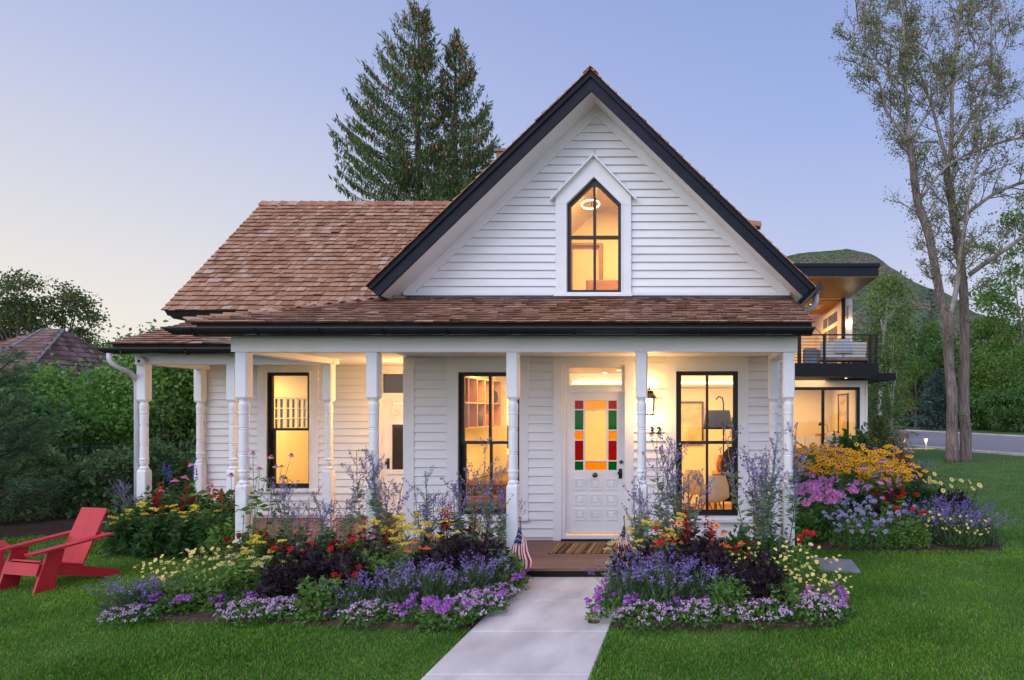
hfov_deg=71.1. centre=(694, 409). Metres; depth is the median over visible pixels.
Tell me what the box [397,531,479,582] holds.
dark leaved dahlia
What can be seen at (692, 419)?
framed picture
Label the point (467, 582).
lavender plant
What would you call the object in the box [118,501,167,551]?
yarrow plant
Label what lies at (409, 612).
verbena plant
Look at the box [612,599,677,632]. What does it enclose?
alyssum plant
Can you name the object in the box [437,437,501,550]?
russian sage
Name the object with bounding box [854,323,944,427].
broadleaf tree
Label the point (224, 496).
leafy plant
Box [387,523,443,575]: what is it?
yarrow plant
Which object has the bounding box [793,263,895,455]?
modern house
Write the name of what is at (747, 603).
verbena plant
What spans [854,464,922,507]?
black eyed susan
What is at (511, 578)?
verbena plant
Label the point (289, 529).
russian sage
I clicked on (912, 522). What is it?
red dahlia
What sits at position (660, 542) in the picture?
dark leaved dahlia
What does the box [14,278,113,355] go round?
maple tree
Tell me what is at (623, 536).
flag
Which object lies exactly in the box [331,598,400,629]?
alyssum plant
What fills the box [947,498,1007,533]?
lavender plant
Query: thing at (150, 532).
leafy plant
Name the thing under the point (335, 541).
bee balm
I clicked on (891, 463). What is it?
black eyed susan
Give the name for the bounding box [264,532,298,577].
bee balm
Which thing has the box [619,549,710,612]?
lavender plant
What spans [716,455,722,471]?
vase
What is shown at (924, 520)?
lavender plant
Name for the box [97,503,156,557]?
leafy plant
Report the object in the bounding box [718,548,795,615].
dark leaved dahlia
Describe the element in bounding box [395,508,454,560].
yarrow plant
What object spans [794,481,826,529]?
phlox plant
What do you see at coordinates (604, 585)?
verbena plant
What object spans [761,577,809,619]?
leafy plant
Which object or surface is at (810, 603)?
alyssum plant
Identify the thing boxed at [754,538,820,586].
coreopsis plant
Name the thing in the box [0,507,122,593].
lawn chair
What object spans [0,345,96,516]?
pine tree
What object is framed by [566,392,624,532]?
front door
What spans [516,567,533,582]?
verbena plant
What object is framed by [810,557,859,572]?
stepping stone
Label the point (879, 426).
juniper bush
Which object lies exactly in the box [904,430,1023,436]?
kerb
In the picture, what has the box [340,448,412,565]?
russian sage
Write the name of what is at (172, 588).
leafy plant
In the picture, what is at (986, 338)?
broadleaf tree
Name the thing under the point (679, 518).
yarrow plant
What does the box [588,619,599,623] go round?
in ground light
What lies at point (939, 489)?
dark leaved dahlia
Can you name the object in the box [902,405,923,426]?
roadside shrub
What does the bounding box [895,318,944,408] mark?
broadleaf tree
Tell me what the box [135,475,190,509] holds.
coneflower plant
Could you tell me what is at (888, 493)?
pink spire
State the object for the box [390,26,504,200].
spruce tree
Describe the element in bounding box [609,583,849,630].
flower bed
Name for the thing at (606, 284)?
dresser
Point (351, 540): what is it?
red dahlia
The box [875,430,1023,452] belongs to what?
road
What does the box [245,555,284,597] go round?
yarrow plant
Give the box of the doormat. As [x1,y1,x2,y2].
[548,543,616,553]
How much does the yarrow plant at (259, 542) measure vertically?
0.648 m
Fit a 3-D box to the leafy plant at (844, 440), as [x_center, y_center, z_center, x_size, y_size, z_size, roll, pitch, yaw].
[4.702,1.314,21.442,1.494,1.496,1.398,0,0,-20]
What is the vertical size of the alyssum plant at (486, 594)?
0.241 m
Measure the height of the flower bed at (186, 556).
0.036 m
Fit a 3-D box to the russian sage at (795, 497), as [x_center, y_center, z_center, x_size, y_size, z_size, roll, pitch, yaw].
[1.005,1.048,8.246,0.872,1.846,0.770,0,0,-19]
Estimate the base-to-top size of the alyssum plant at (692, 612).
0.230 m
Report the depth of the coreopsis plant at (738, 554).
7.59 m
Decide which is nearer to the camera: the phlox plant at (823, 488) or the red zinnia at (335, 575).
the red zinnia at (335, 575)
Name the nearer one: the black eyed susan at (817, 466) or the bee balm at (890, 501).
the bee balm at (890, 501)
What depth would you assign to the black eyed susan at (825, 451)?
16.55 m
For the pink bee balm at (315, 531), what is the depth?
8.06 m
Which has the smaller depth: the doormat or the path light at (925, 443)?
the doormat
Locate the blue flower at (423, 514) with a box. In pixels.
[422,504,472,542]
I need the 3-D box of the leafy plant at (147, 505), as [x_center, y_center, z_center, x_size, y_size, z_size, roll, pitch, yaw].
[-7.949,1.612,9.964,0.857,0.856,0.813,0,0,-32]
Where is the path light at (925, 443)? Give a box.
[924,438,927,449]
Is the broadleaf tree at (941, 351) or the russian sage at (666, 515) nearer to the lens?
the russian sage at (666, 515)
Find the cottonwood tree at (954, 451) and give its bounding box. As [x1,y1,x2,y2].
[829,0,1023,462]
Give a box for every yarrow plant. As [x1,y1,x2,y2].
[102,514,126,552]
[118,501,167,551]
[140,504,198,551]
[176,504,221,552]
[210,549,255,593]
[240,534,286,563]
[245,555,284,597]
[359,513,429,576]
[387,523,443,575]
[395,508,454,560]
[600,533,644,578]
[605,548,642,587]
[622,521,671,556]
[626,516,673,552]
[647,512,686,550]
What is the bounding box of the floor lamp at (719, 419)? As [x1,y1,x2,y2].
[703,396,732,508]
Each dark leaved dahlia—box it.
[251,541,347,611]
[294,546,387,607]
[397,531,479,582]
[442,530,519,583]
[605,538,667,587]
[653,526,715,576]
[672,519,736,577]
[683,548,744,587]
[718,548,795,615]
[915,472,963,510]
[937,479,982,513]
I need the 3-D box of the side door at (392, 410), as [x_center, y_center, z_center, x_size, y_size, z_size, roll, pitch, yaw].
[-5.000,0.854,12.023,1.000,2.059,0.125,0,0,0]
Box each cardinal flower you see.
[148,483,189,521]
[206,480,234,516]
[355,516,391,558]
[437,502,479,557]
[664,519,691,548]
[678,509,716,551]
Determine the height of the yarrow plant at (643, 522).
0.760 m
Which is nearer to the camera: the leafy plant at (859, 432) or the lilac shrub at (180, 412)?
the lilac shrub at (180, 412)
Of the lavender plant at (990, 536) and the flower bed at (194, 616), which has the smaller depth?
the flower bed at (194, 616)
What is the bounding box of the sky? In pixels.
[0,0,1023,357]
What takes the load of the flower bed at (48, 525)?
on the ground at (962, 472)
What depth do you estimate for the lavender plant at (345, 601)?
6.49 m
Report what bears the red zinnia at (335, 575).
on the flower bed at (194, 616)
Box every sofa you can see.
[793,436,820,453]
[817,342,867,362]
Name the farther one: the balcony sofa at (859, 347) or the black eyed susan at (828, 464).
the balcony sofa at (859, 347)
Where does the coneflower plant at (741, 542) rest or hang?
on the flower bed at (790, 623)
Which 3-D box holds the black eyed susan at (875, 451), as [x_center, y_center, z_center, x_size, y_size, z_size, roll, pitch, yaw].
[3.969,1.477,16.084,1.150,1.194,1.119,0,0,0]
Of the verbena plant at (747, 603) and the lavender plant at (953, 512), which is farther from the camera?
the lavender plant at (953, 512)
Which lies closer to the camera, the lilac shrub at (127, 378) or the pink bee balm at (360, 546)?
the pink bee balm at (360, 546)
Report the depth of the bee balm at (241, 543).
7.83 m
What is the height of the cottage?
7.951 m
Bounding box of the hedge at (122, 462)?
[0,436,196,522]
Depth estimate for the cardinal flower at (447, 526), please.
8.06 m
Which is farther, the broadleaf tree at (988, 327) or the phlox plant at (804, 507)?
the broadleaf tree at (988, 327)
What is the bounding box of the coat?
[720,447,731,501]
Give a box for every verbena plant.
[129,586,194,620]
[207,590,260,614]
[295,604,336,624]
[391,592,450,626]
[415,595,477,633]
[461,584,509,612]
[486,570,527,596]
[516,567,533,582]
[583,585,639,621]
[597,577,631,607]
[667,590,713,619]
[726,599,762,619]
[803,581,857,617]
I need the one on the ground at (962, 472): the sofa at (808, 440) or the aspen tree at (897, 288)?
the aspen tree at (897, 288)
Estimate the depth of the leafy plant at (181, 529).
9.22 m
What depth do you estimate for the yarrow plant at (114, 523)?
9.38 m
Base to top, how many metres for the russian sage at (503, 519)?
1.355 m
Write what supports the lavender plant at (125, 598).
on the flower bed at (194, 616)
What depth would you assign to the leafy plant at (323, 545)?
8.04 m
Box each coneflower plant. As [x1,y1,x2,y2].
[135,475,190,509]
[188,463,252,565]
[217,455,273,568]
[237,451,293,550]
[308,516,347,552]
[344,512,387,556]
[398,533,432,575]
[453,521,488,558]
[650,532,686,556]
[707,530,745,566]
[817,445,843,471]
[829,451,853,476]
[857,460,885,511]
[858,459,896,516]
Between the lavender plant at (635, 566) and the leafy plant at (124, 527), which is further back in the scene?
the leafy plant at (124, 527)
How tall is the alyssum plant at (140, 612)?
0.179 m
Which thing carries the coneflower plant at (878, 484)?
on the flower bed at (933, 546)
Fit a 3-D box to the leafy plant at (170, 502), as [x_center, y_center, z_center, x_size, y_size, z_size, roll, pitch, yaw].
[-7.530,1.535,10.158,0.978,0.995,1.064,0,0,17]
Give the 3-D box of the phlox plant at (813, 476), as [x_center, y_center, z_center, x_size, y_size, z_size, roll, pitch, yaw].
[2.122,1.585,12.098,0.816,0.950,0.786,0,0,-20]
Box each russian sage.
[105,478,146,521]
[258,475,317,553]
[306,464,366,552]
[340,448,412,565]
[405,466,457,545]
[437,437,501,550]
[477,461,525,554]
[621,448,678,553]
[642,433,714,543]
[717,422,789,549]
[740,422,809,552]
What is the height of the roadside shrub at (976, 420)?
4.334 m
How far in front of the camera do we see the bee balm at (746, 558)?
7.64 m
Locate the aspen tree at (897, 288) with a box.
[853,270,934,437]
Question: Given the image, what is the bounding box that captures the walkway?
[421,577,616,679]
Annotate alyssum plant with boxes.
[91,602,155,628]
[209,596,283,626]
[250,594,299,624]
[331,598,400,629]
[417,594,487,628]
[449,588,506,618]
[477,582,520,605]
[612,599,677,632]
[668,598,735,628]
[723,597,792,628]
[784,592,853,627]
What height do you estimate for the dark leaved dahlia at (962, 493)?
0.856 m
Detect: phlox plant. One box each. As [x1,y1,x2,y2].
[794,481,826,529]
[795,486,832,544]
[800,472,839,516]
[805,481,858,540]
[814,479,851,526]
[832,479,872,497]
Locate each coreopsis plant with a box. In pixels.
[133,558,202,589]
[135,545,230,586]
[179,540,254,582]
[730,547,757,581]
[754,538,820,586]
[772,550,841,597]
[796,570,851,610]
[924,509,967,542]
[940,515,989,547]
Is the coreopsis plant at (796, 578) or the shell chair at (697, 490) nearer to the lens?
the coreopsis plant at (796, 578)
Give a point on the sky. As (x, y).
(137, 137)
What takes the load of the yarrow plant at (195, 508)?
on the flower bed at (186, 556)
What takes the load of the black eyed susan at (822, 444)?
on the flower bed at (933, 546)
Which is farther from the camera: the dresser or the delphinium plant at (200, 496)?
the dresser
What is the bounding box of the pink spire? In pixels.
[881,473,917,507]
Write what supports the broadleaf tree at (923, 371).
on the ground at (962, 472)
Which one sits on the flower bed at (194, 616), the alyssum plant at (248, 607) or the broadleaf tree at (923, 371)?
the alyssum plant at (248, 607)
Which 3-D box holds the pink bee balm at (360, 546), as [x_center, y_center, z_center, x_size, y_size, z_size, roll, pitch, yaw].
[-4.077,1.711,8.156,0.436,0.595,0.483,0,0,-16]
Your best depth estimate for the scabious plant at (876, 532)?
9.74 m
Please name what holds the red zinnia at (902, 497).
on the flower bed at (933, 546)
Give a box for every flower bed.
[0,506,130,538]
[101,549,226,559]
[105,577,522,630]
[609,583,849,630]
[795,481,1004,552]
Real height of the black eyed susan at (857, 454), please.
1.194 m
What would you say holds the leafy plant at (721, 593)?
on the flower bed at (790, 623)
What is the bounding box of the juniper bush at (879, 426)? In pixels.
[862,414,913,457]
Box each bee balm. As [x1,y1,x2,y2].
[157,497,195,519]
[222,530,273,561]
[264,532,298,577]
[291,519,339,552]
[325,534,357,568]
[337,533,369,557]
[729,540,758,586]
[868,488,899,528]
[892,453,911,468]
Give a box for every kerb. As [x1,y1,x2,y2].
[876,442,1023,455]
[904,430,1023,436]
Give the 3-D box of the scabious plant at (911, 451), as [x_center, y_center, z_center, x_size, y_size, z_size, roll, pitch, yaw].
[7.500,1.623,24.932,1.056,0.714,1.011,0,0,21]
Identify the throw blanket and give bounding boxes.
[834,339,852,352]
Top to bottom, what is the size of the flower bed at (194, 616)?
0.046 m
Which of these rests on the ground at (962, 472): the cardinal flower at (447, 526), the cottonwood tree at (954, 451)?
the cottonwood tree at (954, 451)
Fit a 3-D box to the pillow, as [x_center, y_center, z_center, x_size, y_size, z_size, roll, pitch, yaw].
[5.803,1.241,28.600,0.620,0.620,0.174,0,-17,-14]
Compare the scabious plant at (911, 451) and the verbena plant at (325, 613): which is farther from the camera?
the scabious plant at (911, 451)
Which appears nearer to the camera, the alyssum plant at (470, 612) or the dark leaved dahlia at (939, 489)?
the alyssum plant at (470, 612)
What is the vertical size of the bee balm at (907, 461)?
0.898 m
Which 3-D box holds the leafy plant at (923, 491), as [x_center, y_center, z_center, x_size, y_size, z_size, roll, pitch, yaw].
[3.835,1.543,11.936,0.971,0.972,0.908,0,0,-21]
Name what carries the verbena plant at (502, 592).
on the flower bed at (194, 616)
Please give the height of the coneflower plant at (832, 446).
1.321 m
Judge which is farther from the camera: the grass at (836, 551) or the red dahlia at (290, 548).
the grass at (836, 551)
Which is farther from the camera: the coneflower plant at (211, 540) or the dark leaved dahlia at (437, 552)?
the coneflower plant at (211, 540)
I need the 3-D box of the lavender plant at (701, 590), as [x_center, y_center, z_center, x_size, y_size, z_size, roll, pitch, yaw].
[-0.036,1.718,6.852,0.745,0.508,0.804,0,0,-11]
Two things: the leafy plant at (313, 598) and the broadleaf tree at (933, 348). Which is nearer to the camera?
the leafy plant at (313, 598)
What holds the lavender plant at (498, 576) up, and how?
on the flower bed at (194, 616)
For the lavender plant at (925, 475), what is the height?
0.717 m
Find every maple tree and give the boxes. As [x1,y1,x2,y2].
[0,266,86,340]
[0,294,38,334]
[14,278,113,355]
[50,319,121,358]
[74,333,132,358]
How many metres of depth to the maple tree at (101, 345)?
59.95 m
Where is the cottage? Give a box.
[95,65,822,576]
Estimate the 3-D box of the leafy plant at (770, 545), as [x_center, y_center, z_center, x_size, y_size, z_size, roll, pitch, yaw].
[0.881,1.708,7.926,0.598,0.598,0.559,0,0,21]
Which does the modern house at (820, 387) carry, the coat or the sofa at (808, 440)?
the sofa at (808, 440)
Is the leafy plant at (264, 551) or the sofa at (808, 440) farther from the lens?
the sofa at (808, 440)
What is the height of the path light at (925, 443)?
0.560 m
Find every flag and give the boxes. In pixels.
[511,517,532,579]
[616,516,631,552]
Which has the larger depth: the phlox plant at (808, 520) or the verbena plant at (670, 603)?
the phlox plant at (808, 520)
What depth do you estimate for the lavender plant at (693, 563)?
7.15 m
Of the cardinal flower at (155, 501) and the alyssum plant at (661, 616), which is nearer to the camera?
the alyssum plant at (661, 616)
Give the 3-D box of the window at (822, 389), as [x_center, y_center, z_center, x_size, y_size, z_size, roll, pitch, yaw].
[3.876,0.513,27.290,5.352,2.853,0.140,0,0,0]
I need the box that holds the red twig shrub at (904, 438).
[887,426,910,458]
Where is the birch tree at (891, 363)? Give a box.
[868,326,915,437]
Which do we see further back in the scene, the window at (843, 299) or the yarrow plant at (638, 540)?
the window at (843, 299)
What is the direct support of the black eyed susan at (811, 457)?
on the flower bed at (933, 546)
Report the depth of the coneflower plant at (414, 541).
7.66 m
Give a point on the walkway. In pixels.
(541, 628)
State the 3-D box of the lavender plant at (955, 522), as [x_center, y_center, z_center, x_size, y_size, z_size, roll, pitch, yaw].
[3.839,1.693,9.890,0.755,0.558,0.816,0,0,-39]
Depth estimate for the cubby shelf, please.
12.19 m
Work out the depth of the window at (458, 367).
9.90 m
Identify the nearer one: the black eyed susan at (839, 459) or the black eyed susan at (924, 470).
the black eyed susan at (924, 470)
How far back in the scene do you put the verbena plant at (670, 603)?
6.48 m
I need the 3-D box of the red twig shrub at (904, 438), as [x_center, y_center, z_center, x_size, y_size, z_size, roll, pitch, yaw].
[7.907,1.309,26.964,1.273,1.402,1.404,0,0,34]
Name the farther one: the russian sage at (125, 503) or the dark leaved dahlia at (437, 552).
the russian sage at (125, 503)
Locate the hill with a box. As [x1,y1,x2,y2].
[787,249,1023,406]
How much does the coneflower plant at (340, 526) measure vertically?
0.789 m
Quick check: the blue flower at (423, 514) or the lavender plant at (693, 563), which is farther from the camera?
the blue flower at (423, 514)
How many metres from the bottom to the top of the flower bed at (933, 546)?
0.046 m
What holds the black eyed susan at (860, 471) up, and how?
on the flower bed at (933, 546)
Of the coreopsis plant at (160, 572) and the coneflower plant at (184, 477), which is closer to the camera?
the coreopsis plant at (160, 572)
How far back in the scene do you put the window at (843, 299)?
29.80 m
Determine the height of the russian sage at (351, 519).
1.335 m
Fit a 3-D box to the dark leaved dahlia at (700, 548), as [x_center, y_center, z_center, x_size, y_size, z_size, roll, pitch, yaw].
[0.116,1.605,7.628,0.869,0.801,0.875,0,0,-25]
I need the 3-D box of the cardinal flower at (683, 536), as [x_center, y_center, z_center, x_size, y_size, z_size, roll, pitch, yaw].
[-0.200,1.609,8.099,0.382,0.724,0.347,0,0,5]
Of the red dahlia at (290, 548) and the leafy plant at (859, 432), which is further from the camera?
the leafy plant at (859, 432)
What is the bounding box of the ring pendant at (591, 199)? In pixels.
[581,192,599,209]
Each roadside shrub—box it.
[868,389,910,431]
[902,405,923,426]
[958,389,995,429]
[970,384,1023,431]
[997,380,1023,432]
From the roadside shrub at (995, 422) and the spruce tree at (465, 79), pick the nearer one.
the spruce tree at (465, 79)
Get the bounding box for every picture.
[681,401,703,440]
[838,393,848,436]
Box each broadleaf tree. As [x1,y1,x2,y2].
[853,323,901,399]
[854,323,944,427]
[891,354,941,428]
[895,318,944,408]
[919,332,978,406]
[933,314,1016,390]
[954,272,1023,384]
[956,340,1018,429]
[968,204,1023,404]
[969,337,1023,430]
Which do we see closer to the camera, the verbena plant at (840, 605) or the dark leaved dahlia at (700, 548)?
the verbena plant at (840, 605)
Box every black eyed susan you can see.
[793,441,838,473]
[793,458,843,499]
[793,459,823,496]
[795,442,843,458]
[799,445,851,472]
[814,455,862,498]
[817,453,888,488]
[824,454,859,470]
[840,448,887,473]
[846,465,901,499]
[851,442,898,465]
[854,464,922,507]
[855,448,913,478]
[868,459,920,479]
[878,464,927,486]
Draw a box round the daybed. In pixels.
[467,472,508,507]
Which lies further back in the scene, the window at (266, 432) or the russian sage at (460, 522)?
the window at (266, 432)
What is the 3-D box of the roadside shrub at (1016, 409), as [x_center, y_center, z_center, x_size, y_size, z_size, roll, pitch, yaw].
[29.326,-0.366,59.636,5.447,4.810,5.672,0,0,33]
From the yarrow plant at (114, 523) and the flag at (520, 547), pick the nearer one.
the flag at (520, 547)
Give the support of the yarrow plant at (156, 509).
on the flower bed at (186, 556)
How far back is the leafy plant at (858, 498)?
11.24 m
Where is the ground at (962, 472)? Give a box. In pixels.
[0,418,1023,679]
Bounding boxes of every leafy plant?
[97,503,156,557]
[114,490,179,522]
[125,505,183,559]
[138,480,214,521]
[155,573,210,614]
[159,506,221,558]
[174,487,234,516]
[181,561,250,611]
[184,502,253,555]
[224,553,272,593]
[249,527,310,565]
[288,575,347,626]
[291,529,344,558]
[342,548,377,578]
[349,555,395,593]
[488,547,529,589]
[703,574,755,621]
[708,523,760,559]
[745,532,795,577]
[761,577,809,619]
[822,428,867,458]
[823,473,876,524]
[844,425,881,455]
[876,527,910,548]
[890,471,940,518]
[903,523,932,548]
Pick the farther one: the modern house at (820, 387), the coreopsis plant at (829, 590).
the modern house at (820, 387)
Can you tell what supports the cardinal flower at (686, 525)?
on the flower bed at (790, 623)
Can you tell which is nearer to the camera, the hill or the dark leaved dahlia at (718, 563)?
the dark leaved dahlia at (718, 563)
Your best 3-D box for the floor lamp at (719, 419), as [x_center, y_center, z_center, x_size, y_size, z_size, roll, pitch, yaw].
[0.373,0.818,11.000,0.490,2.092,0.480,0,0,0]
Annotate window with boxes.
[255,366,318,492]
[275,397,306,427]
[446,356,528,520]
[550,153,636,295]
[666,356,748,521]
[795,387,859,443]
[797,298,844,362]
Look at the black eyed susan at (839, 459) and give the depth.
16.22 m
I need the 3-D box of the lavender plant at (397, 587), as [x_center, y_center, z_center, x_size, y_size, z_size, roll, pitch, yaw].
[-2.889,1.725,6.704,0.697,0.493,0.697,0,0,31]
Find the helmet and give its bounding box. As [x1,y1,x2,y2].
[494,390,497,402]
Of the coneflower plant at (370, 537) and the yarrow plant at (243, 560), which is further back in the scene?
the coneflower plant at (370, 537)
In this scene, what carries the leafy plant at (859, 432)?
on the terrace
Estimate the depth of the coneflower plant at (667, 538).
7.80 m
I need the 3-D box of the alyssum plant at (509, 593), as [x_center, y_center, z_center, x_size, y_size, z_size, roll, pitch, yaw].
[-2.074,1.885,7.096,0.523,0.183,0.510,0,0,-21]
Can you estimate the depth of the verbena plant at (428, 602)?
6.20 m
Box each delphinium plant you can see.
[157,462,171,500]
[189,457,206,501]
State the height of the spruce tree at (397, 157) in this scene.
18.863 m
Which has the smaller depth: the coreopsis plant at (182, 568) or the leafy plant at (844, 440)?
the coreopsis plant at (182, 568)
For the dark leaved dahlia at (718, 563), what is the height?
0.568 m
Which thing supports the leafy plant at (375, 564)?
on the flower bed at (194, 616)
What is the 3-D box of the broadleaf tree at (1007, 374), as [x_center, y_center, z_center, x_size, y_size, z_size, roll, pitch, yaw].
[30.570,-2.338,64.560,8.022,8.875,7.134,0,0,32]
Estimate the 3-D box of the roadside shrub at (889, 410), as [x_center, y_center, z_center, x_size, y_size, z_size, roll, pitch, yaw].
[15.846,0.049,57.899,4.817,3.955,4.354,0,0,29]
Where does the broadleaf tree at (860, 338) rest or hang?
on the ground at (962, 472)
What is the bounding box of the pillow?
[826,433,839,439]
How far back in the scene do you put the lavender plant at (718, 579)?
6.88 m
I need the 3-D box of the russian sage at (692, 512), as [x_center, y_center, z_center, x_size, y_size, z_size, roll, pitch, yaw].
[-0.215,1.118,8.151,0.792,1.708,0.651,0,0,-36]
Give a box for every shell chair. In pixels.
[683,469,711,508]
[696,475,728,508]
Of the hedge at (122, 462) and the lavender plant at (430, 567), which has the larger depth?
the hedge at (122, 462)
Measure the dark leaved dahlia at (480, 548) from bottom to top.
0.682 m
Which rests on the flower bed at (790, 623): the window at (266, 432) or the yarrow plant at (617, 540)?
the yarrow plant at (617, 540)
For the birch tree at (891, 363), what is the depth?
32.89 m
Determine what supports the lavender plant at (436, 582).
on the flower bed at (194, 616)
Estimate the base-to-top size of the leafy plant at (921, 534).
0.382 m
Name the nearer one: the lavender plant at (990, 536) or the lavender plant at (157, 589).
the lavender plant at (157, 589)
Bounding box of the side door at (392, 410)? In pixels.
[382,400,402,515]
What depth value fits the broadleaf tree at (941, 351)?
79.23 m
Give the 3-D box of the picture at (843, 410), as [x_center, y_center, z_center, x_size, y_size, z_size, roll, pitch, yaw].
[6.395,0.250,29.600,0.060,1.900,1.932,0,0,0]
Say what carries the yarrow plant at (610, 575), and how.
on the flower bed at (790, 623)
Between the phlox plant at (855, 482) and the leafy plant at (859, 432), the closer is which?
the phlox plant at (855, 482)
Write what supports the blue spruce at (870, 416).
on the ground at (962, 472)
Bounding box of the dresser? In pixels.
[586,280,617,289]
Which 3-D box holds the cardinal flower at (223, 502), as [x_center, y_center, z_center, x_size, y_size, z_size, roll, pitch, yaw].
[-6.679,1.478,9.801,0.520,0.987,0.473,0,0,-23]
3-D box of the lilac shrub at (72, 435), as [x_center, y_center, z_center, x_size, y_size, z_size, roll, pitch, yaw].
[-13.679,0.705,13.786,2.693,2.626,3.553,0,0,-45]
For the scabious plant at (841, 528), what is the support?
on the flower bed at (933, 546)
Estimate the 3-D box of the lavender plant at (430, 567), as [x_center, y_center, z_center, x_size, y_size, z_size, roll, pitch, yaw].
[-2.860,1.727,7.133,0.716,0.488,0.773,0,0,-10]
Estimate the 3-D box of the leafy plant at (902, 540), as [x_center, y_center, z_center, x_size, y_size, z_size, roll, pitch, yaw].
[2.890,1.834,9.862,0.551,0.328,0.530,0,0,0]
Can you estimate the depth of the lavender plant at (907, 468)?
17.98 m
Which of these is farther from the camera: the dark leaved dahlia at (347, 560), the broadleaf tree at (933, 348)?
the broadleaf tree at (933, 348)
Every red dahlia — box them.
[270,545,309,582]
[307,537,354,559]
[787,529,823,579]
[892,506,926,543]
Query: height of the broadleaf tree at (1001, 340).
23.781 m
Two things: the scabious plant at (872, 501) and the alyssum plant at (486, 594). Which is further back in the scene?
the scabious plant at (872, 501)
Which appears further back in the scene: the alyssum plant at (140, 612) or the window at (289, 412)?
the window at (289, 412)
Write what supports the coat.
hanging from the coat stand
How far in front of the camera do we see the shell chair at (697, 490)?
11.49 m
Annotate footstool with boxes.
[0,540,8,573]
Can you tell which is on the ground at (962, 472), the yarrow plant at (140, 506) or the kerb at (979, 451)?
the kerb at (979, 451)
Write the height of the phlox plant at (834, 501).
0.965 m
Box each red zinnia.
[330,565,364,592]
[879,485,918,528]
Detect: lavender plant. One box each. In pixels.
[83,574,167,618]
[127,572,189,609]
[319,570,381,620]
[359,558,440,614]
[376,553,451,597]
[387,555,471,608]
[432,552,496,599]
[440,548,517,593]
[583,555,663,605]
[609,544,690,584]
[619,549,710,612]
[645,546,712,580]
[659,558,734,605]
[696,563,745,595]
[897,461,923,477]
[899,458,939,481]
[905,493,958,521]
[905,501,965,543]
[926,495,983,523]
[933,507,993,547]
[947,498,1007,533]
[957,510,1016,544]
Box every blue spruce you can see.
[868,318,918,436]
[905,367,972,430]
[913,289,942,425]
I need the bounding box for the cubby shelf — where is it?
[465,376,500,428]
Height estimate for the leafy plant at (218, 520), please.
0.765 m
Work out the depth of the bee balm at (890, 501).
11.44 m
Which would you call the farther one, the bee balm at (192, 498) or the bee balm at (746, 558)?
the bee balm at (192, 498)
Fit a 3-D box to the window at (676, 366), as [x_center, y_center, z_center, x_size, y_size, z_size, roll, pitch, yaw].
[0.175,0.422,9.967,1.213,2.392,0.225,0,0,0]
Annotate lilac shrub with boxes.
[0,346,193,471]
[0,347,191,493]
[0,382,105,508]
[52,319,196,493]
[125,359,196,447]
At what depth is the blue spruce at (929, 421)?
69.64 m
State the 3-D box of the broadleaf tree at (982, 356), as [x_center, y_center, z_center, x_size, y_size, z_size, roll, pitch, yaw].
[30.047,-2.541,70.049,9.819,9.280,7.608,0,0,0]
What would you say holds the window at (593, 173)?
in the cottage
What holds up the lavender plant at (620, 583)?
on the flower bed at (790, 623)
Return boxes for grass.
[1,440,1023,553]
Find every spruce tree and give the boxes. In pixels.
[326,0,477,200]
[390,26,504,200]
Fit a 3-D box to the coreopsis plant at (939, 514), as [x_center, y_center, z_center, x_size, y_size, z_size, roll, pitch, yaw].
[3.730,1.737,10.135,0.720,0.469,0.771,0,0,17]
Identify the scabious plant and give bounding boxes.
[822,507,876,549]
[828,495,887,538]
[838,505,900,549]
[852,496,915,540]
[890,446,914,462]
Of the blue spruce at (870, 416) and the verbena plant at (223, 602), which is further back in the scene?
the blue spruce at (870, 416)
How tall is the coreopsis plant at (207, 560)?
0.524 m
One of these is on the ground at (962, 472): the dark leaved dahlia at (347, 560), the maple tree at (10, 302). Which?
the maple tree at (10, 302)
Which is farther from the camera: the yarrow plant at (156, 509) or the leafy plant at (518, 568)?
the yarrow plant at (156, 509)
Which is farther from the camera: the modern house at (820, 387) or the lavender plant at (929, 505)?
the modern house at (820, 387)
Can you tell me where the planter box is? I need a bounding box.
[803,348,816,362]
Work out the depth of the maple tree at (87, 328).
74.68 m
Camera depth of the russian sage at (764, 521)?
8.13 m
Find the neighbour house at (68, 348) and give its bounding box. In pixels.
[0,328,132,446]
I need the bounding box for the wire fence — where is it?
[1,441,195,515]
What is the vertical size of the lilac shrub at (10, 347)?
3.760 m
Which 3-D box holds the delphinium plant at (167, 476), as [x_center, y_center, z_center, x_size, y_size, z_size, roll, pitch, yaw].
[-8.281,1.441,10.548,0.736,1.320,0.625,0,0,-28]
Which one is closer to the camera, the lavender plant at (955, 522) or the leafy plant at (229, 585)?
the leafy plant at (229, 585)
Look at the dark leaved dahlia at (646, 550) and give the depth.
7.55 m
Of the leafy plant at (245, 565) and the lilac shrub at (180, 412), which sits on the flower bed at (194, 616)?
the leafy plant at (245, 565)
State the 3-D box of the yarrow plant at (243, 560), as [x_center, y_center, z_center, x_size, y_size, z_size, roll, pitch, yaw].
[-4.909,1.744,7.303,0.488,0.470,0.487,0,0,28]

